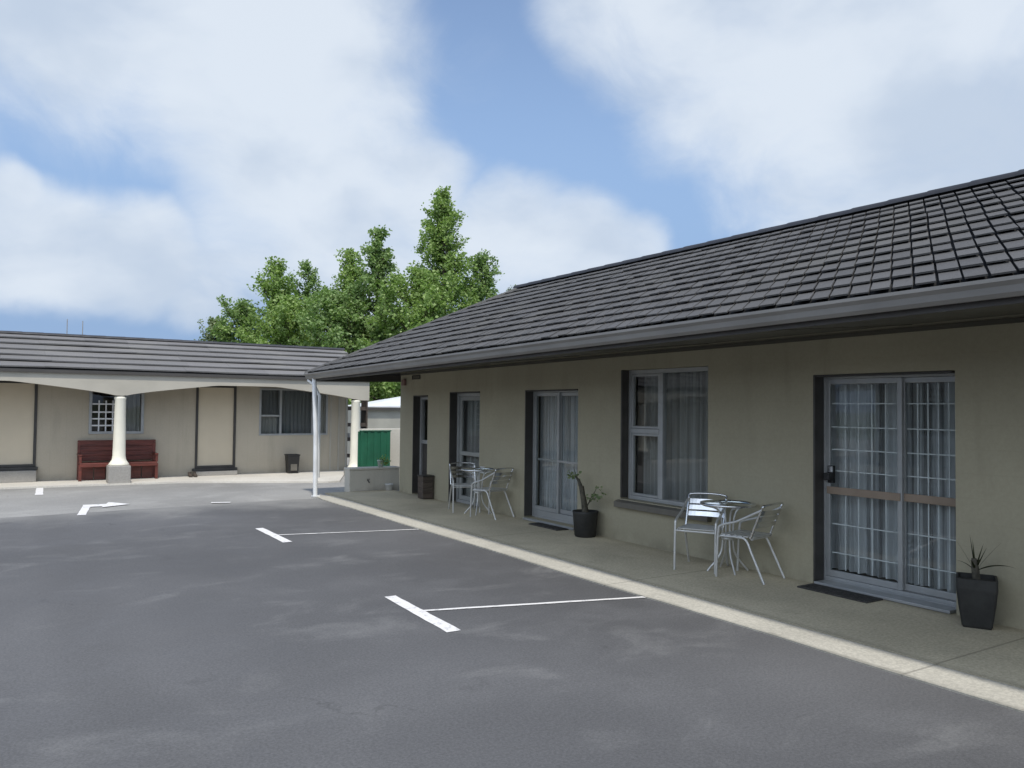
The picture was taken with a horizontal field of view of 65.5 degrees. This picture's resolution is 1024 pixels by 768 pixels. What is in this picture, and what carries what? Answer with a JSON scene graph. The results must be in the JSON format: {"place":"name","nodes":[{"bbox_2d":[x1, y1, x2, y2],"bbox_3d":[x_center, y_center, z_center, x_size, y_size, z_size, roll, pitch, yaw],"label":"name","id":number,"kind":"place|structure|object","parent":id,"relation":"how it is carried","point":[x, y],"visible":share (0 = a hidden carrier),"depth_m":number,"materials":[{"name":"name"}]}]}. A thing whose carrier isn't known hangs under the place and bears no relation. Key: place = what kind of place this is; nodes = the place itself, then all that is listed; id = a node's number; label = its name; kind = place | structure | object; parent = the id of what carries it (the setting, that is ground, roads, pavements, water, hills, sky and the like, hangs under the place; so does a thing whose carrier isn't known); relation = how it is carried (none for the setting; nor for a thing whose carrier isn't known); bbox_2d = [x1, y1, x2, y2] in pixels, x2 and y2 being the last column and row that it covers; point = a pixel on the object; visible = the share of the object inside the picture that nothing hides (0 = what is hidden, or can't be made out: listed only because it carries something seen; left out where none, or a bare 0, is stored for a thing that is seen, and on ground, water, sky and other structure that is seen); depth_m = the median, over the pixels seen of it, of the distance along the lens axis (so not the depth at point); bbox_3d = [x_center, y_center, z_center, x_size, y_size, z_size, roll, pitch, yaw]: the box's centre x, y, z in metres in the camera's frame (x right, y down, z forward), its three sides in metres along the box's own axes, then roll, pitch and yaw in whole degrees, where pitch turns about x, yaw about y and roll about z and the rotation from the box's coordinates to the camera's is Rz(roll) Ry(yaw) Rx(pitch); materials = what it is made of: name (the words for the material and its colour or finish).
{"place":"outdoors","nodes":[
{"label":"outdoors","id":0,"kind":"place"},
{"bbox_2d":[0,470,344,488],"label":"path","id":1,"kind":"structure","parent":0,"point":[325,477],"depth_m":17.72,"materials":[{"name":"concrete"}]},
{"bbox_2d":[77,440,158,481],"bbox_3d":[-8.778,1.688,17.744,1.594,0.865,0.485,2,-2,-33],"label":"bench","id":2,"kind":"object","parent":1,"relation":"on","point":[94,450],"visible":0.91,"depth_m":17.79,"materials":[{"name":"red wood"}]},
{"bbox_2d":[284,454,299,473],"bbox_3d":[-5.481,1.985,19.863,0.310,0.470,0.310,2,-2,-33],"label":"rubbish bin","id":3,"kind":"object","parent":1,"relation":"on","point":[292,463],"visible":1,"depth_m":19.75,"materials":[{"name":"black plastic"}]},
{"bbox_2d":[0,319,369,483],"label":"motel wing","id":4,"kind":"structure","parent":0,"point":[207,408],"depth_m":18.53,"materials":[{"name":"beige paint"}]},
{"bbox_2d":[0,381,37,482],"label":"door","id":5,"kind":"structure","parent":4,"relation":"in","point":[18,400],"depth_m":16.98,"materials":[{"name":"beige wood"}]},
{"bbox_2d":[88,391,144,433],"bbox_3d":[-8.963,0.598,18.075,1.140,1.060,0.186,2,-2,-33],"label":"window","id":6,"kind":"structure","parent":4,"relation":"in","point":[134,402],"depth_m":18.26,"materials":[{"name":"metal"}]},
{"bbox_2d":[192,386,236,475],"bbox_3d":[-7.090,1.104,19.086,1.030,2.150,0.270,2,-2,-33],"label":"door","id":7,"kind":"structure","parent":4,"relation":"in","point":[215,427],"depth_m":19.16,"materials":[{"name":"beige wood"}]},
{"bbox_2d":[259,388,327,435],"bbox_3d":[-5.575,0.711,20.273,1.760,1.180,0.229,2,-2,-33],"label":"window","id":8,"kind":"structure","parent":4,"relation":"in","point":[294,416],"depth_m":20.25,"materials":[{"name":"glass"}]},
{"bbox_2d":[0,458,398,517],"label":"pavement","id":9,"kind":"structure","parent":0,"point":[24,502],"depth_m":14.89,"materials":[{"name":"concrete"}]},
{"bbox_2d":[347,400,367,456],"bbox_3d":[-4.545,1.384,22.234,0.920,1.904,0.400,2,-2,-33],"label":"shelf","id":10,"kind":"object","parent":9,"relation":"on","point":[364,414],"visible":0.21,"depth_m":22.33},
{"bbox_2d":[344,466,399,491],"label":"wall","id":11,"kind":"structure","parent":9,"relation":"on","point":[367,478],"depth_m":16.05,"materials":[{"name":"grey concrete"}]},
{"bbox_2d":[377,454,390,466],"bbox_3d":[-2.639,1.569,16.302,0.260,0.249,0.273,0,-2,31],"label":"potted plant","id":12,"kind":"object","parent":11,"relation":"on","point":[380,463],"visible":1,"depth_m":16.26,"materials":[{"name":"green plant"}]},
{"bbox_2d":[357,430,390,466],"bbox_3d":[-3.141,1.641,18.186,0.780,1.165,0.100,2,-2,-33],"label":"fence panel","id":13,"kind":"object","parent":9,"relation":"on","point":[373,445],"visible":0.7,"depth_m":18.14,"materials":[{"name":"green metal"}]},
{"bbox_2d":[360,429,399,469],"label":"yard wall","id":14,"kind":"structure","parent":9,"relation":"on","point":[395,447],"depth_m":18.74,"materials":[{"name":"beige paint"}]},
{"bbox_2d":[347,396,400,457],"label":"shed","id":15,"kind":"structure","parent":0,"point":[383,413],"depth_m":25.90,"materials":[{"name":"white metal"}]},
{"bbox_2d":[0,488,1023,767],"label":"car park","id":16,"kind":"structure","parent":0,"point":[316,632],"depth_m":5.19,"materials":[{"name":"grey asphalt"}]},
{"bbox_2d":[0,0,1023,342],"label":"sky","id":17,"kind":"structure","parent":0,"point":[154,154],"materials":[{"name":"blue"}]},
{"bbox_2d":[325,490,1023,688],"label":"veranda floor","id":18,"kind":"structure","parent":0,"point":[950,641],"depth_m":7.28,"materials":[{"name":"grey concrete"}]},
{"bbox_2d":[385,483,392,490],"bbox_3d":[-2.489,2.081,16.088,0.172,0.130,0.169,2,-2,-33],"label":"bucket","id":19,"kind":"object","parent":18,"relation":"on","point":[388,486],"visible":1,"depth_m":16.03,"materials":[{"name":"white paint"}]},
{"bbox_2d":[417,474,433,498],"bbox_3d":[-1.592,1.890,14.671,0.235,0.425,0.240,2,-2,-33],"label":"wooden box","id":20,"kind":"object","parent":18,"relation":"on","point":[425,486],"visible":1,"depth_m":14.58,"materials":[{"name":"brown wood"}]},
{"bbox_2d":[448,462,480,512],"bbox_3d":[-0.782,1.687,13.040,0.456,0.782,0.560,1,-2,-12],"label":"cafe chair","id":21,"kind":"object","parent":18,"relation":"on","point":[460,485],"visible":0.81,"depth_m":13.18,"materials":[{"name":"metal"}]},
{"bbox_2d":[460,467,495,515],"bbox_3d":[-0.536,1.711,12.679,0.576,0.721,0.576,2,-2,-38],"label":"cafe table","id":22,"kind":"object","parent":18,"relation":"on","point":[478,483],"visible":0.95,"depth_m":12.67,"materials":[{"name":"metal"}]},
{"bbox_2d":[470,467,514,519],"bbox_3d":[-0.296,1.670,12.316,0.560,0.782,0.456,-1,-2,40],"label":"cafe chair","id":23,"kind":"object","parent":18,"relation":"on","point":[490,489],"visible":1,"depth_m":12.22,"materials":[{"name":"metal"}]},
{"bbox_2d":[529,522,568,530],"bbox_3d":[0.514,2.024,11.325,0.205,0.020,0.700,2,-2,-33],"label":"door mat","id":24,"kind":"object","parent":18,"relation":"on","point":[548,526],"depth_m":11.26,"materials":[{"name":"rubber"}]},
{"bbox_2d":[567,470,605,537],"bbox_3d":[0.985,1.573,10.526,0.349,0.883,0.651,2,-2,-33],"label":"potted plant","id":25,"kind":"object","parent":18,"relation":"on","point":[585,518],"visible":1,"depth_m":10.43,"materials":[{"name":"grey plant"}]},
{"bbox_2d":[673,492,728,573],"bbox_3d":[2.036,1.579,8.543,0.456,0.782,0.560,0,-2,29],"label":"cafe chair","id":26,"kind":"object","parent":18,"relation":"on","point":[691,527],"visible":0.84,"depth_m":8.62,"materials":[{"name":"metal"}]},
{"bbox_2d":[700,500,755,574],"bbox_3d":[2.268,1.609,8.373,0.576,0.721,0.576,-1,-2,40],"label":"cafe table","id":27,"kind":"object","parent":18,"relation":"on","point":[721,505],"visible":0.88,"depth_m":8.36,"materials":[{"name":"silver metal"}]},
{"bbox_2d":[715,502,784,584],"bbox_3d":[2.417,1.568,8.057,0.559,0.782,0.456,-1,-2,45],"label":"cafe chair","id":28,"kind":"object","parent":18,"relation":"on","point":[739,534],"visible":1,"depth_m":7.99,"materials":[{"name":"metal"}]},
{"bbox_2d":[797,583,882,602],"bbox_3d":[3.022,1.929,7.369,0.245,0.020,0.730,2,-2,-33],"label":"door mat","id":29,"kind":"object","parent":18,"relation":"on","point":[849,595],"depth_m":7.31,"materials":[{"name":"rubber"}]},
{"bbox_2d":[956,538,1012,629],"bbox_3d":[3.728,1.557,6.291,0.417,0.713,0.287,0,-2,29],"label":"potted plant","id":30,"kind":"object","parent":18,"relation":"on","point":[977,593],"visible":1,"depth_m":6.21,"materials":[{"name":"green plant"}]},
{"label":"ground","id":31,"kind":"structure","parent":0,"visible":0},
{"bbox_2d":[194,316,229,341],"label":"tree","id":32,"kind":"object","parent":31,"relation":"on","point":[212,321],"visible":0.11,"depth_m":44.75,"materials":[{"name":"green plant"}]},
{"bbox_2d":[207,294,266,342],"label":"tree","id":33,"kind":"object","parent":31,"relation":"on","point":[239,314],"visible":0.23,"depth_m":42.56,"materials":[{"name":"green plant"}]},
{"bbox_2d":[217,256,313,344],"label":"tree","id":34,"kind":"object","parent":31,"relation":"on","point":[273,286],"visible":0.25,"depth_m":41.57,"materials":[{"name":"green plant"}]},
{"bbox_2d":[236,294,320,346],"bbox_3d":[-11.297,-0.883,39.498,5.170,7.490,5.247,2,-2,-33],"label":"tree","id":35,"kind":"object","parent":31,"relation":"on","point":[285,327],"visible":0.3,"depth_m":39.56,"materials":[{"name":"green plant"}]},
{"bbox_2d":[288,259,335,343],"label":"tree","id":36,"kind":"object","parent":31,"relation":"on","point":[309,275],"visible":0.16,"depth_m":43.79,"materials":[{"name":"green plant"}]},
{"bbox_2d":[288,287,370,404],"bbox_3d":[-8.417,-0.896,38.035,4.844,7.509,6.212,1,-2,0],"label":"tree","id":37,"kind":"object","parent":31,"relation":"on","point":[335,307],"visible":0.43,"depth_m":37.68,"materials":[{"name":"green plant"}]},
{"bbox_2d":[327,248,382,383],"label":"tree","id":38,"kind":"object","parent":31,"relation":"on","point":[348,273],"visible":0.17,"depth_m":40.39,"materials":[{"name":"green plant"}]},
{"bbox_2d":[348,382,400,404],"bbox_3d":[-4.871,0.621,33.251,4.593,4.224,4.296,0,-2,8],"label":"tree","id":39,"kind":"object","parent":31,"relation":"on","point":[390,389],"visible":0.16,"depth_m":32.18,"materials":[{"name":"green plant"}]},
{"bbox_2d":[341,224,408,402],"bbox_3d":[-6.777,-2.488,38.582,5.744,10.744,4.720,2,-2,-33],"label":"tree","id":40,"kind":"object","parent":31,"relation":"on","point":[379,264],"visible":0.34,"depth_m":38.78,"materials":[{"name":"green plant"}]},
{"bbox_2d":[357,266,458,397],"bbox_3d":[-4.230,-1.264,36.649,5.991,8.219,5.123,0,-2,29],"label":"tree","id":41,"kind":"object","parent":31,"relation":"on","point":[425,301],"visible":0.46,"depth_m":36.19,"materials":[{"name":"green plant"}]},
{"bbox_2d":[397,186,485,334],"bbox_3d":[-3.704,-3.538,39.800,5.501,12.980,5.332,0,-2,29],"label":"tree","id":42,"kind":"object","parent":31,"relation":"on","point":[440,248],"visible":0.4,"depth_m":39.59,"materials":[{"name":"green plant"}]},
{"bbox_2d":[446,249,504,313],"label":"tree","id":43,"kind":"object","parent":31,"relation":"on","point":[486,290],"visible":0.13,"depth_m":41.77,"materials":[{"name":"green plant"}]},
{"bbox_2d":[303,169,1023,629],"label":"motel building","id":44,"kind":"structure","parent":31,"relation":"on","point":[847,387],"depth_m":8.04,"materials":[{"name":"concrete"}]},
{"bbox_2d":[419,397,427,474],"bbox_3d":[-1.605,1.186,15.299,0.086,1.885,0.597,2,-2,-33],"label":"door","id":45,"kind":"structure","parent":44,"relation":"in","point":[423,443],"depth_m":15.49,"materials":[{"name":"metal"}]},
{"bbox_2d":[456,393,479,506],"bbox_3d":[-0.641,1.107,13.891,0.208,1.977,1.070,2,-2,-33],"label":"door","id":46,"kind":"structure","parent":44,"relation":"in","point":[468,404],"depth_m":14.18,"materials":[{"name":"grey paint"}]},
{"bbox_2d":[523,391,577,529],"bbox_3d":[0.693,1.055,11.694,0.435,1.980,1.530,2,-2,-33],"label":"sliding door","id":47,"kind":"structure","parent":44,"relation":"in","point":[556,496],"depth_m":11.89,"materials":[{"name":"glass"}]},
{"bbox_2d":[614,366,711,521],"bbox_3d":[1.942,0.663,9.730,0.445,1.810,1.620,2,-2,-33],"label":"window","id":48,"kind":"structure","parent":44,"relation":"in","point":[674,431],"depth_m":9.82,"materials":[{"name":"glass"}]},
{"bbox_2d":[814,373,955,613],"bbox_3d":[3.484,0.910,7.344,0.434,2.057,1.590,2,-2,-33],"label":"sliding door","id":49,"kind":"structure","parent":44,"relation":"in","point":[848,401],"depth_m":7.48,"materials":[{"name":"metal"}]},
{"bbox_2d":[317,495,1023,712],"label":"kerb","id":50,"kind":"structure","parent":31,"relation":"on","point":[989,691],"depth_m":6.29,"materials":[{"name":"concrete"}]}
]}

